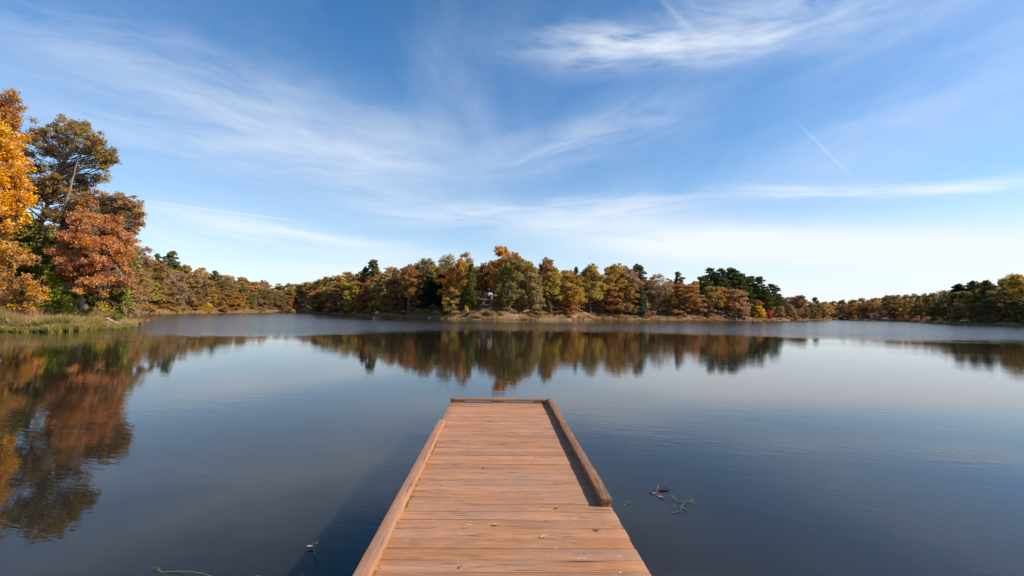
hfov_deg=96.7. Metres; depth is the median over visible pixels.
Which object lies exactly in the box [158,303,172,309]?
shrub
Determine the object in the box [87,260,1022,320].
distant wood
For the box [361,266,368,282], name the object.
pine tree
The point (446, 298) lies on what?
broadleaf tree
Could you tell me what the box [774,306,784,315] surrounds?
broadleaf tree
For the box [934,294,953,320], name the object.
broadleaf tree
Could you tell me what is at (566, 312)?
broadleaf tree
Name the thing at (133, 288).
broadleaf tree
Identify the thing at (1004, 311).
broadleaf tree
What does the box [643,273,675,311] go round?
broadleaf tree
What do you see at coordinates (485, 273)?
broadleaf tree
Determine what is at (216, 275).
pine tree
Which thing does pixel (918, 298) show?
broadleaf tree
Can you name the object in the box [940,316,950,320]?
shrub
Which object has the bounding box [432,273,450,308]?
cedar tree
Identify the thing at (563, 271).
broadleaf tree
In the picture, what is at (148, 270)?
broadleaf tree
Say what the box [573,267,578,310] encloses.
pine tree
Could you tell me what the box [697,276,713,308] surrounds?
pine tree
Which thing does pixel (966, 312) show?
broadleaf tree
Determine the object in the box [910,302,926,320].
broadleaf tree
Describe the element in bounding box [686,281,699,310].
broadleaf tree
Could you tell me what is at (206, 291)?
broadleaf tree
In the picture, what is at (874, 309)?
broadleaf tree
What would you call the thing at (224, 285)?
broadleaf tree
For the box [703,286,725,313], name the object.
broadleaf tree
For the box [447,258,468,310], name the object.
broadleaf tree
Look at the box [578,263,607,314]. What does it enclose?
broadleaf tree
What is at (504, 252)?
broadleaf tree
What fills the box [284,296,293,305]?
broadleaf tree
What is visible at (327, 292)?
broadleaf tree
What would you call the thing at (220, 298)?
broadleaf tree
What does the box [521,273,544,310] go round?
broadleaf tree
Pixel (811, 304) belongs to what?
broadleaf tree
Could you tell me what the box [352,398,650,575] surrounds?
dock
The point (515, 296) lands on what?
broadleaf tree
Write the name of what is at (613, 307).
broadleaf tree
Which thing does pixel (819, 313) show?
broadleaf tree
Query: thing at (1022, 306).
broadleaf tree
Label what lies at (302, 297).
broadleaf tree
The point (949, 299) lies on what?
broadleaf tree
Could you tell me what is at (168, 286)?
broadleaf tree
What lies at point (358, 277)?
broadleaf tree
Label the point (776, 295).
pine tree
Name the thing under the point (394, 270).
broadleaf tree
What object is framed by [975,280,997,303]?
pine tree
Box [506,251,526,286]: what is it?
broadleaf tree
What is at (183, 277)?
broadleaf tree
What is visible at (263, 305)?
broadleaf tree
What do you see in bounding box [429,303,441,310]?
shrub
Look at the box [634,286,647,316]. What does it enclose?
cedar tree
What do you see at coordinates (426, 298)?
cedar tree
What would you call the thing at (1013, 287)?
broadleaf tree
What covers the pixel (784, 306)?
pine tree
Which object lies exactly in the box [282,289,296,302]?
broadleaf tree
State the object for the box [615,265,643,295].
broadleaf tree
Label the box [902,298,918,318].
broadleaf tree
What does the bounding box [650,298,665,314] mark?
broadleaf tree
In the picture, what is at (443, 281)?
broadleaf tree
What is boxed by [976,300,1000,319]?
broadleaf tree
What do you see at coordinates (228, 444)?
lake water
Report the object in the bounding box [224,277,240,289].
broadleaf tree
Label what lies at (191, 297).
broadleaf tree
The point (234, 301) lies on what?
broadleaf tree
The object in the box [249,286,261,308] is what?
broadleaf tree
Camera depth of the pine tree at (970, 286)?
182.66 m
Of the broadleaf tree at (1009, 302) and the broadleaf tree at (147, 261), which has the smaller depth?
the broadleaf tree at (147, 261)
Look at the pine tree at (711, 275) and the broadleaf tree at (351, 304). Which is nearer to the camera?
the broadleaf tree at (351, 304)
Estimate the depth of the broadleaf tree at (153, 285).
107.25 m
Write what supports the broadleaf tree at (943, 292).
on the ground at (585, 311)
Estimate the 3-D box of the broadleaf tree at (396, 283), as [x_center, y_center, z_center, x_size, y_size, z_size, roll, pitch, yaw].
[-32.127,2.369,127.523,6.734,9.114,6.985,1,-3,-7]
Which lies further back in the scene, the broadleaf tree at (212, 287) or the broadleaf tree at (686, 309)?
the broadleaf tree at (686, 309)
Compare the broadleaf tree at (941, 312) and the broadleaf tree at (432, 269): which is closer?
the broadleaf tree at (432, 269)
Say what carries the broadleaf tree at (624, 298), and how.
on the ground at (585, 311)
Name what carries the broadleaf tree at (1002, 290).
on the ground at (585, 311)
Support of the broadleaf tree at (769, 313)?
on the ground at (585, 311)
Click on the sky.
(828, 151)
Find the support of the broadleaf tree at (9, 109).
on the ground at (585, 311)
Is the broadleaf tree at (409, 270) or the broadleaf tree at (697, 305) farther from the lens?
the broadleaf tree at (697, 305)
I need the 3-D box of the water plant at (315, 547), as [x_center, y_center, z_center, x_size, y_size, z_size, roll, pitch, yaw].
[-1.795,2.320,4.110,0.184,0.118,0.049,-2,-4,44]
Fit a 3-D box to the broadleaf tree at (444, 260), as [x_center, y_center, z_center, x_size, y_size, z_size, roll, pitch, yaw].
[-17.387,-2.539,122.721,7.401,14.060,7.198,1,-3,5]
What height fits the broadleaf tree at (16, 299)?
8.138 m
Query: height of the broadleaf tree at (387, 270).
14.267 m
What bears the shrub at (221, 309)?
on the ground at (585, 311)
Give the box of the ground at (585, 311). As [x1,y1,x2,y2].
[0,291,1023,325]
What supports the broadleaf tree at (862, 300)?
on the ground at (585, 311)
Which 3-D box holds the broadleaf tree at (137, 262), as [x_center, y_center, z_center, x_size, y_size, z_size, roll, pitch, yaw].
[-52.761,-1.520,59.101,8.553,11.159,7.896,2,-3,-12]
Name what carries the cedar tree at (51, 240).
on the ground at (585, 311)
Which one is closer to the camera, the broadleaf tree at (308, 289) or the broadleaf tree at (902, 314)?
the broadleaf tree at (308, 289)
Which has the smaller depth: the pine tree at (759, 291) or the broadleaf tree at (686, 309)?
the broadleaf tree at (686, 309)
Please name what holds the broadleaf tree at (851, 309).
on the ground at (585, 311)
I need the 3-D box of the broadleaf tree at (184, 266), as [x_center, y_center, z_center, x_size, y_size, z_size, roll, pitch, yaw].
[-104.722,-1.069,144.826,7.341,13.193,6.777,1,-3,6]
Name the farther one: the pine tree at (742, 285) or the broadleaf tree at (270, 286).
the broadleaf tree at (270, 286)
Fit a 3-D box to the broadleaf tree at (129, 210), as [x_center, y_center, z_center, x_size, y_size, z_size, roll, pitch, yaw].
[-40.725,-4.569,44.308,10.304,15.842,4.347,1,-3,-2]
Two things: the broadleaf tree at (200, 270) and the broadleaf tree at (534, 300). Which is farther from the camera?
the broadleaf tree at (200, 270)
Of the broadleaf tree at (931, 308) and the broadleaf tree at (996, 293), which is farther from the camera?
the broadleaf tree at (931, 308)
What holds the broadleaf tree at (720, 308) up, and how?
on the ground at (585, 311)
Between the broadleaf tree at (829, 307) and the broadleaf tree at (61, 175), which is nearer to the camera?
the broadleaf tree at (61, 175)
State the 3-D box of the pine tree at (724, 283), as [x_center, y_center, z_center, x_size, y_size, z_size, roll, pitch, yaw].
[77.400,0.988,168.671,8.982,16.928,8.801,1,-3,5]
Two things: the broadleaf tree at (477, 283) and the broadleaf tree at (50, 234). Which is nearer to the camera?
the broadleaf tree at (50, 234)
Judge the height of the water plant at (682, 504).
0.051 m
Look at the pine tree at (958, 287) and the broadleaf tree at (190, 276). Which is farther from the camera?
the pine tree at (958, 287)
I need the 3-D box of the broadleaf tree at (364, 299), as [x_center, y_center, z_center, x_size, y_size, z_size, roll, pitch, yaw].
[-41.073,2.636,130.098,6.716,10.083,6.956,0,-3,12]
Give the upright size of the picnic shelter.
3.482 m
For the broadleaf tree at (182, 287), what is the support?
on the ground at (585, 311)
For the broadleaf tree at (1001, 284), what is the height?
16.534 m
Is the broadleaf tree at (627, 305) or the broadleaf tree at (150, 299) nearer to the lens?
the broadleaf tree at (150, 299)
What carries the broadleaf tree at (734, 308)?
on the ground at (585, 311)
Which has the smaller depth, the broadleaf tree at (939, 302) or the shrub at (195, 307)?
the shrub at (195, 307)
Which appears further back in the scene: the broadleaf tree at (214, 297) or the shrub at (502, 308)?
the broadleaf tree at (214, 297)
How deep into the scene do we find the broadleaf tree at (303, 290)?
190.19 m
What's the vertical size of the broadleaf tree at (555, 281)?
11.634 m
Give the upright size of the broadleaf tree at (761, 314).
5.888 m
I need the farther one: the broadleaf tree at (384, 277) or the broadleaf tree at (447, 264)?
the broadleaf tree at (447, 264)
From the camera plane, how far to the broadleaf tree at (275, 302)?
169.89 m
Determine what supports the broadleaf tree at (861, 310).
on the ground at (585, 311)
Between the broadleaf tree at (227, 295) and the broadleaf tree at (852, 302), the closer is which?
the broadleaf tree at (227, 295)
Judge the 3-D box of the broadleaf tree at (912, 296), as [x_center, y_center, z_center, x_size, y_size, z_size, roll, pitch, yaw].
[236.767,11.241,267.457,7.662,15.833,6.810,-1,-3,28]
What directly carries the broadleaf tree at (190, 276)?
on the ground at (585, 311)
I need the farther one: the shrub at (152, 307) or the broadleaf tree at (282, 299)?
the broadleaf tree at (282, 299)
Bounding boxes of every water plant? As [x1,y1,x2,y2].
[151,567,209,575]
[307,541,318,555]
[671,494,695,512]
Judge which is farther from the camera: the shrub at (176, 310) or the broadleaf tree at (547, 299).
the broadleaf tree at (547, 299)
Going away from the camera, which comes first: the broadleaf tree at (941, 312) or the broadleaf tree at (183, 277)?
the broadleaf tree at (183, 277)
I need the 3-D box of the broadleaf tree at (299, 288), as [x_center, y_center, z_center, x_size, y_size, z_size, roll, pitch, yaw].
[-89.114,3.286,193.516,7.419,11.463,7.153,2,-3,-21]
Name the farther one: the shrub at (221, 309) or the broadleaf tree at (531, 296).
the shrub at (221, 309)
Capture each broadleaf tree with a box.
[0,88,35,143]
[0,112,42,246]
[0,229,50,314]
[17,113,121,306]
[20,224,59,303]
[37,160,147,312]
[43,194,140,314]
[68,238,143,296]
[98,253,141,299]
[122,238,156,308]
[122,268,149,309]
[138,268,157,303]
[139,283,156,305]
[144,280,165,302]
[145,260,173,278]
[150,272,165,291]
[150,283,170,308]
[157,282,180,304]
[161,274,185,303]
[165,271,194,301]
[165,281,189,308]
[175,288,197,305]
[176,273,202,303]
[180,264,193,274]
[185,284,205,309]
[187,273,214,294]
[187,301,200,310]
[195,267,208,273]
[195,287,212,306]
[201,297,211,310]
[202,273,211,280]
[202,280,220,305]
[207,288,218,303]
[212,290,227,305]
[215,279,233,305]
[223,293,233,304]
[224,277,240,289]
[225,291,237,307]
[229,284,238,307]
[229,292,245,308]
[232,277,251,291]
[235,285,251,301]
[242,293,250,307]
[244,292,257,307]
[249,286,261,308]
[251,281,264,287]
[252,292,262,308]
[257,288,273,303]
[257,294,268,308]
[258,280,271,292]
[260,282,272,290]
[265,295,275,309]
[268,294,281,309]
[271,285,286,292]
[273,294,287,309]
[274,290,284,301]
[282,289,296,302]
[283,283,294,288]
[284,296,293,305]
[289,296,297,304]
[290,288,301,300]
[294,283,306,301]
[297,294,307,306]
[300,281,311,307]
[304,281,316,308]
[307,279,321,301]
[307,290,325,306]
[310,292,325,310]
[313,276,330,295]
[321,285,339,309]
[325,274,345,308]
[328,282,348,312]
[339,277,352,301]
[340,281,362,312]
[342,271,354,309]
[348,273,365,305]
[354,280,374,313]
[365,272,387,311]
[367,278,388,312]
[368,273,394,313]
[379,274,406,310]
[383,267,401,288]
[384,267,392,273]
[391,281,406,309]
[396,264,419,312]
[404,278,418,306]
[412,258,436,291]
[417,265,443,294]
[432,253,456,278]
[432,267,458,295]
[439,260,452,269]
[441,287,461,314]
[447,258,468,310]
[456,252,476,304]
[459,279,480,297]
[474,262,497,299]
[488,245,515,296]
[492,256,526,307]
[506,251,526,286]
[518,261,539,299]
[518,283,535,309]
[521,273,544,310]
[537,257,561,304]
[537,282,553,310]
[539,270,566,304]
[550,285,565,309]
[552,272,588,309]
[558,300,576,315]
[561,270,571,307]
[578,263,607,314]
[594,290,610,315]
[596,263,626,304]
[598,286,625,315]
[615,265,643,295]
[615,283,639,314]
[615,290,629,306]
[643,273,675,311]
[645,280,660,302]
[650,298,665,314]
[660,282,671,299]
[662,282,700,315]
[663,298,673,309]
[676,300,689,316]
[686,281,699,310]
[688,294,709,315]
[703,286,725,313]
[716,287,731,314]
[719,298,729,314]
[721,289,753,318]
[739,311,750,317]
[750,300,763,311]
[753,306,766,319]
[764,310,772,318]
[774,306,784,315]
[783,304,797,317]
[785,299,796,317]
[787,295,807,311]
[800,307,811,317]
[807,303,818,312]
[807,306,817,317]
[813,308,821,317]
[819,308,828,316]
[821,301,836,314]
[826,305,837,318]
[830,301,836,310]
[834,305,849,319]
[835,299,845,316]
[843,299,858,317]
[846,304,860,319]
[854,304,868,318]
[855,298,866,318]
[863,302,877,315]
[869,297,882,317]
[876,304,886,315]
[881,295,893,316]
[882,299,899,318]
[889,295,902,312]
[894,300,909,318]
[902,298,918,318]
[907,294,920,308]
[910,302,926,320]
[912,293,931,319]
[922,293,937,317]
[925,305,938,317]
[926,297,940,317]
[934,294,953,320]
[935,305,952,316]
[938,290,950,317]
[944,290,965,314]
[947,302,966,321]
[952,291,980,310]
[960,303,977,321]
[972,289,991,303]
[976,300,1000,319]
[982,290,1010,315]
[989,298,1012,321]
[991,287,1011,314]
[997,272,1020,297]
[998,280,1006,287]
[1004,273,1023,302]
[1004,300,1023,322]
[1012,298,1023,320]
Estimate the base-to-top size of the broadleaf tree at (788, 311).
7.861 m
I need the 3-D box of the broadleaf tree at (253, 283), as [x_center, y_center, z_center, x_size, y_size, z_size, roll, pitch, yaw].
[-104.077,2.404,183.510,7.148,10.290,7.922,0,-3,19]
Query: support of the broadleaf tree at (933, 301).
on the ground at (585, 311)
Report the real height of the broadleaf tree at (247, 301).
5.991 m
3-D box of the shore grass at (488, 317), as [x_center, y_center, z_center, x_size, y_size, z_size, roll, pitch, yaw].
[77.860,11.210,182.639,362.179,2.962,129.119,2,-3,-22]
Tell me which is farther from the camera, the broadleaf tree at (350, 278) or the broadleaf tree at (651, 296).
the broadleaf tree at (651, 296)
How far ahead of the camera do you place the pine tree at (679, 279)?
160.56 m
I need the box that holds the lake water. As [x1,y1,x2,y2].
[0,312,1023,575]
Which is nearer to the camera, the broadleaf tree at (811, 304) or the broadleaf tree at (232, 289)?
the broadleaf tree at (232, 289)
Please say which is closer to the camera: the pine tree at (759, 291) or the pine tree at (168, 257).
the pine tree at (168, 257)
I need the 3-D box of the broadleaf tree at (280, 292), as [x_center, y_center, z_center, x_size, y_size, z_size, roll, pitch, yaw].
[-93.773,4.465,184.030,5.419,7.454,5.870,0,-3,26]
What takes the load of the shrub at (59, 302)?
on the ground at (585, 311)
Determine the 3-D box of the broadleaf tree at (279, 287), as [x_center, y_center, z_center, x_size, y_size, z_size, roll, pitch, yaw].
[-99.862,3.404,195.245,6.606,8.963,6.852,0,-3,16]
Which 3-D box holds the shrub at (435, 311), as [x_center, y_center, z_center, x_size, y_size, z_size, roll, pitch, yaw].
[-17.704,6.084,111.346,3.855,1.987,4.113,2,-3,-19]
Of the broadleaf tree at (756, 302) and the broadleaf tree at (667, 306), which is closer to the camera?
the broadleaf tree at (667, 306)
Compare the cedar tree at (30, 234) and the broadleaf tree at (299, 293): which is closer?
the cedar tree at (30, 234)
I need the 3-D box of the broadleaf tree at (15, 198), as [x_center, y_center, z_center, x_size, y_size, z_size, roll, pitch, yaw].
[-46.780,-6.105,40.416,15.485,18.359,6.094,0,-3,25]
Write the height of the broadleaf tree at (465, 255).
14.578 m
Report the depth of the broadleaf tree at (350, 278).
144.81 m
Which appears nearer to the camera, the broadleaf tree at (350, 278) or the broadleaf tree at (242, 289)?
the broadleaf tree at (350, 278)
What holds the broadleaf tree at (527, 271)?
on the ground at (585, 311)
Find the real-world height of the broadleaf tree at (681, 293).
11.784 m
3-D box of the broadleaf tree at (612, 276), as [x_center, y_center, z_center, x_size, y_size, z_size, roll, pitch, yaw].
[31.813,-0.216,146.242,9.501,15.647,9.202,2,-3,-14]
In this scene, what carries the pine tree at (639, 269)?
on the ground at (585, 311)
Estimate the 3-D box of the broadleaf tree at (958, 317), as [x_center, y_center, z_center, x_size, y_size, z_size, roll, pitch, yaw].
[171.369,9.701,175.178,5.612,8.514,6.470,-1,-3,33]
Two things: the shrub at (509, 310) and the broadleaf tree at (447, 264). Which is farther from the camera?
the broadleaf tree at (447, 264)
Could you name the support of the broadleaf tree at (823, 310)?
on the ground at (585, 311)
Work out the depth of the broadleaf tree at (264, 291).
162.29 m
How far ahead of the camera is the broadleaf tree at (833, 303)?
340.24 m
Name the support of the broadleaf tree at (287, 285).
on the ground at (585, 311)
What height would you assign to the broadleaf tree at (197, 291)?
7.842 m
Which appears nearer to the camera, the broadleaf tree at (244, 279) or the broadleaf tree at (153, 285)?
the broadleaf tree at (153, 285)
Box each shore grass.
[0,304,145,332]
[143,308,1023,325]
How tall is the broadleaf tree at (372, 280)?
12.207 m
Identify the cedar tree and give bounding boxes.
[0,209,54,301]
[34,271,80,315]
[39,233,114,307]
[92,250,137,321]
[416,275,437,309]
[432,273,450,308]
[460,262,478,309]
[546,301,552,313]
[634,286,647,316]
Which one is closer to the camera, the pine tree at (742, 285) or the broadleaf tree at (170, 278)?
the broadleaf tree at (170, 278)
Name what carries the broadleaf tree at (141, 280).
on the ground at (585, 311)
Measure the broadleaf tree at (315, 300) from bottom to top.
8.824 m
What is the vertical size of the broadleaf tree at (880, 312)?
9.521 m
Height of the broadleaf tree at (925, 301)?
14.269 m
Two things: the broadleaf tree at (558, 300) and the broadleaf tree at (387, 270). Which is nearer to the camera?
the broadleaf tree at (558, 300)
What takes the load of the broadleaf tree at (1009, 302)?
on the ground at (585, 311)
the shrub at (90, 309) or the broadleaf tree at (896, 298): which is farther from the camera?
the broadleaf tree at (896, 298)
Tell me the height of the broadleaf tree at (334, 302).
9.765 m
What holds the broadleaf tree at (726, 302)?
on the ground at (585, 311)
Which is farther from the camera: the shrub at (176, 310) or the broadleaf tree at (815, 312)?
the broadleaf tree at (815, 312)
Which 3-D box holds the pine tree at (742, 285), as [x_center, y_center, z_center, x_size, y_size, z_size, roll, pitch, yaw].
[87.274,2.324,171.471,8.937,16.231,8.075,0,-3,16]
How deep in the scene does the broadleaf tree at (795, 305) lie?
210.62 m
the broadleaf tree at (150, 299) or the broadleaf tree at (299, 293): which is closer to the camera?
the broadleaf tree at (150, 299)
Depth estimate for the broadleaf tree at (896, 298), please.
289.49 m
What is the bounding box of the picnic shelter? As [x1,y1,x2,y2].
[482,292,492,305]
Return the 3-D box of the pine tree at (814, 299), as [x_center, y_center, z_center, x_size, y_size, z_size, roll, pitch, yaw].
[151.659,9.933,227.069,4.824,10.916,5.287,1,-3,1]
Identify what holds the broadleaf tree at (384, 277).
on the ground at (585, 311)
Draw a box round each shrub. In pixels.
[81,307,104,318]
[94,301,120,318]
[105,310,124,320]
[145,303,156,310]
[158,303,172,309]
[167,307,180,312]
[216,306,228,311]
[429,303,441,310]
[433,309,446,315]
[486,310,495,314]
[497,306,510,309]
[504,308,516,312]
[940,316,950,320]
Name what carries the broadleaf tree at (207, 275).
on the ground at (585, 311)
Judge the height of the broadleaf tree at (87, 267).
12.369 m
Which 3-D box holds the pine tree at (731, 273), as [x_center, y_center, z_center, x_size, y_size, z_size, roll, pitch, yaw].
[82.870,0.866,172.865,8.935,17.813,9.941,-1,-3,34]
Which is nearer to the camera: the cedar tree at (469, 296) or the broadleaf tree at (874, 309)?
the cedar tree at (469, 296)
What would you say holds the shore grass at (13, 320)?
on the ground at (585, 311)
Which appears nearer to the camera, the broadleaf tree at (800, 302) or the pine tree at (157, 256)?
the pine tree at (157, 256)
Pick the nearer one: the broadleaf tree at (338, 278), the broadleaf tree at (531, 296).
the broadleaf tree at (531, 296)
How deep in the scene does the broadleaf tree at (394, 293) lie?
121.76 m
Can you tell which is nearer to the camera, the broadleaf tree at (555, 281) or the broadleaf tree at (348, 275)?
the broadleaf tree at (555, 281)
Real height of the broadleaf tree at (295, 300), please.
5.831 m
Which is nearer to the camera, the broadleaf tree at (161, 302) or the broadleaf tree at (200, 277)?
the broadleaf tree at (161, 302)
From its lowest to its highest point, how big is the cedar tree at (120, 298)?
11.180 m
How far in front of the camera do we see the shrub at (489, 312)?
108.27 m
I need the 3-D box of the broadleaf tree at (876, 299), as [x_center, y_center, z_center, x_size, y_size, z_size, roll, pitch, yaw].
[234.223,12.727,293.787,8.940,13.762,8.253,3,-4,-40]
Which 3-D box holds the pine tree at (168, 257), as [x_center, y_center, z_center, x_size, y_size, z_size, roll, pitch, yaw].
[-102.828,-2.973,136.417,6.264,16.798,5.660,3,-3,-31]
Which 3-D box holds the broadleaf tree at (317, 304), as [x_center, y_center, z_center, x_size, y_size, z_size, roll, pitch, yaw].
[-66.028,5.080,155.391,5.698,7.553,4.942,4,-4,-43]
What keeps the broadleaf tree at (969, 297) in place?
on the ground at (585, 311)
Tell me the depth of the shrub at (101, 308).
44.20 m
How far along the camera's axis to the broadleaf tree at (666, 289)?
167.53 m
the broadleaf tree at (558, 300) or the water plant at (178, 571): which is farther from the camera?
the broadleaf tree at (558, 300)
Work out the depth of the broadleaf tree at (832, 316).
309.11 m
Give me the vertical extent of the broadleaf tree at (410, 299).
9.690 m
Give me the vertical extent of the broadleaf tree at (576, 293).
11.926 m
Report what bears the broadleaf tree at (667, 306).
on the ground at (585, 311)
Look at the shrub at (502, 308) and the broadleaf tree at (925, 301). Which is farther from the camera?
the broadleaf tree at (925, 301)
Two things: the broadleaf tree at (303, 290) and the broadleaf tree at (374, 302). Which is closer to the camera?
the broadleaf tree at (374, 302)
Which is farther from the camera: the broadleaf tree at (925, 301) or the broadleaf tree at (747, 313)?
the broadleaf tree at (925, 301)
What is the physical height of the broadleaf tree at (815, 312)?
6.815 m
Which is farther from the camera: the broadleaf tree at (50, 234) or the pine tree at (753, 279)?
the pine tree at (753, 279)
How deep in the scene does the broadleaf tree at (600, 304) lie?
140.43 m
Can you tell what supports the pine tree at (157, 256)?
on the ground at (585, 311)
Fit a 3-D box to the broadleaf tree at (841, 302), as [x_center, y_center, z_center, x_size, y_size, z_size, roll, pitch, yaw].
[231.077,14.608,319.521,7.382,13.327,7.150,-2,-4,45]
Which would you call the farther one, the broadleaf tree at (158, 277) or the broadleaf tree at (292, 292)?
the broadleaf tree at (292, 292)
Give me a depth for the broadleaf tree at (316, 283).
164.70 m
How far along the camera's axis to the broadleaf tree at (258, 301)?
157.98 m
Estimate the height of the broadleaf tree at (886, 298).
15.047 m
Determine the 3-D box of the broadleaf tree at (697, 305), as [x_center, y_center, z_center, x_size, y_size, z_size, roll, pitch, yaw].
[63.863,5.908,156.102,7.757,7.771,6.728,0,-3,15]
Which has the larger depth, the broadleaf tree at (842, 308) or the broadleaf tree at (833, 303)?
the broadleaf tree at (833, 303)
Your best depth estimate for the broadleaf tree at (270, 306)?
166.42 m
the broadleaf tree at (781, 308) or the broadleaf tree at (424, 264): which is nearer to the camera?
the broadleaf tree at (424, 264)
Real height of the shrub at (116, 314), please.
1.518 m
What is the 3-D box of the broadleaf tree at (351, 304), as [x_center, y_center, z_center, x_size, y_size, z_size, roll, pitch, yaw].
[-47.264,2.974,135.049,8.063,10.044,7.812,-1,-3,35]
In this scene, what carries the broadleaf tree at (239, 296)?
on the ground at (585, 311)
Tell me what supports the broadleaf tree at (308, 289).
on the ground at (585, 311)
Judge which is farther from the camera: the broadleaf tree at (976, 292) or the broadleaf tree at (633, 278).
the broadleaf tree at (976, 292)
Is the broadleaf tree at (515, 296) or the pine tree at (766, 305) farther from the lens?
the pine tree at (766, 305)
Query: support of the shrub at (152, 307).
on the ground at (585, 311)
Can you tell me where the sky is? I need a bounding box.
[0,0,1023,309]
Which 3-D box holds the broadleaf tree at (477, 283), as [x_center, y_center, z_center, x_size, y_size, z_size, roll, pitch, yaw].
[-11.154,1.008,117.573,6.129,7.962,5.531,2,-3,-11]
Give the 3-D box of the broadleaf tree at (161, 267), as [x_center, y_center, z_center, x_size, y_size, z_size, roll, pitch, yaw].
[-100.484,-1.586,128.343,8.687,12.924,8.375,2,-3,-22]
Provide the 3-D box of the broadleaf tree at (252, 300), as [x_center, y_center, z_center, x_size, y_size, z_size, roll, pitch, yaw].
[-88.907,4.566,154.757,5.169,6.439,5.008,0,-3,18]
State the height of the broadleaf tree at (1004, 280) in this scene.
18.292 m
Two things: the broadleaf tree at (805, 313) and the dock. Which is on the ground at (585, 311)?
the broadleaf tree at (805, 313)
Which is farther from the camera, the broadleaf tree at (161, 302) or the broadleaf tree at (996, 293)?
the broadleaf tree at (996, 293)
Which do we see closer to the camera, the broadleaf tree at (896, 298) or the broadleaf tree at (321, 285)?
the broadleaf tree at (321, 285)
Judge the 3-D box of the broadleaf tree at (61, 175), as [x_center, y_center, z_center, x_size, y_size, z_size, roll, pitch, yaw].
[-47.231,-7.747,47.645,11.449,21.622,5.692,0,-3,19]
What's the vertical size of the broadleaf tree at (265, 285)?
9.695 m
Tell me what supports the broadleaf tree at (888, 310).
on the ground at (585, 311)
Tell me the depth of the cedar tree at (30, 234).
42.90 m
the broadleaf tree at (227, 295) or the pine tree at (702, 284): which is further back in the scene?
the pine tree at (702, 284)
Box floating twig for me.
[648,485,670,503]
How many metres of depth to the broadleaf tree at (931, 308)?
207.24 m
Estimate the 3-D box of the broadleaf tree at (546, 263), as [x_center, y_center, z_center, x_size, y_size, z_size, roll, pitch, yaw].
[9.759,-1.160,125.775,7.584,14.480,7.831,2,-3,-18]
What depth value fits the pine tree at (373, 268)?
138.04 m
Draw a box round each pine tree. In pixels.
[152,253,164,278]
[160,251,181,273]
[210,270,221,305]
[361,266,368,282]
[364,259,379,311]
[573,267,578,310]
[628,263,648,294]
[672,271,686,299]
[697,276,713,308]
[702,267,722,308]
[712,268,733,311]
[726,267,740,311]
[731,273,756,301]
[744,275,757,312]
[750,276,768,301]
[761,291,774,314]
[763,284,783,318]
[775,296,787,316]
[811,297,820,310]
[947,283,970,306]
[963,280,982,317]
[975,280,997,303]
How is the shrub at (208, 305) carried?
on the ground at (585, 311)
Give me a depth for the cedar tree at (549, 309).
115.80 m
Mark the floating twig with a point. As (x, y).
(660, 488)

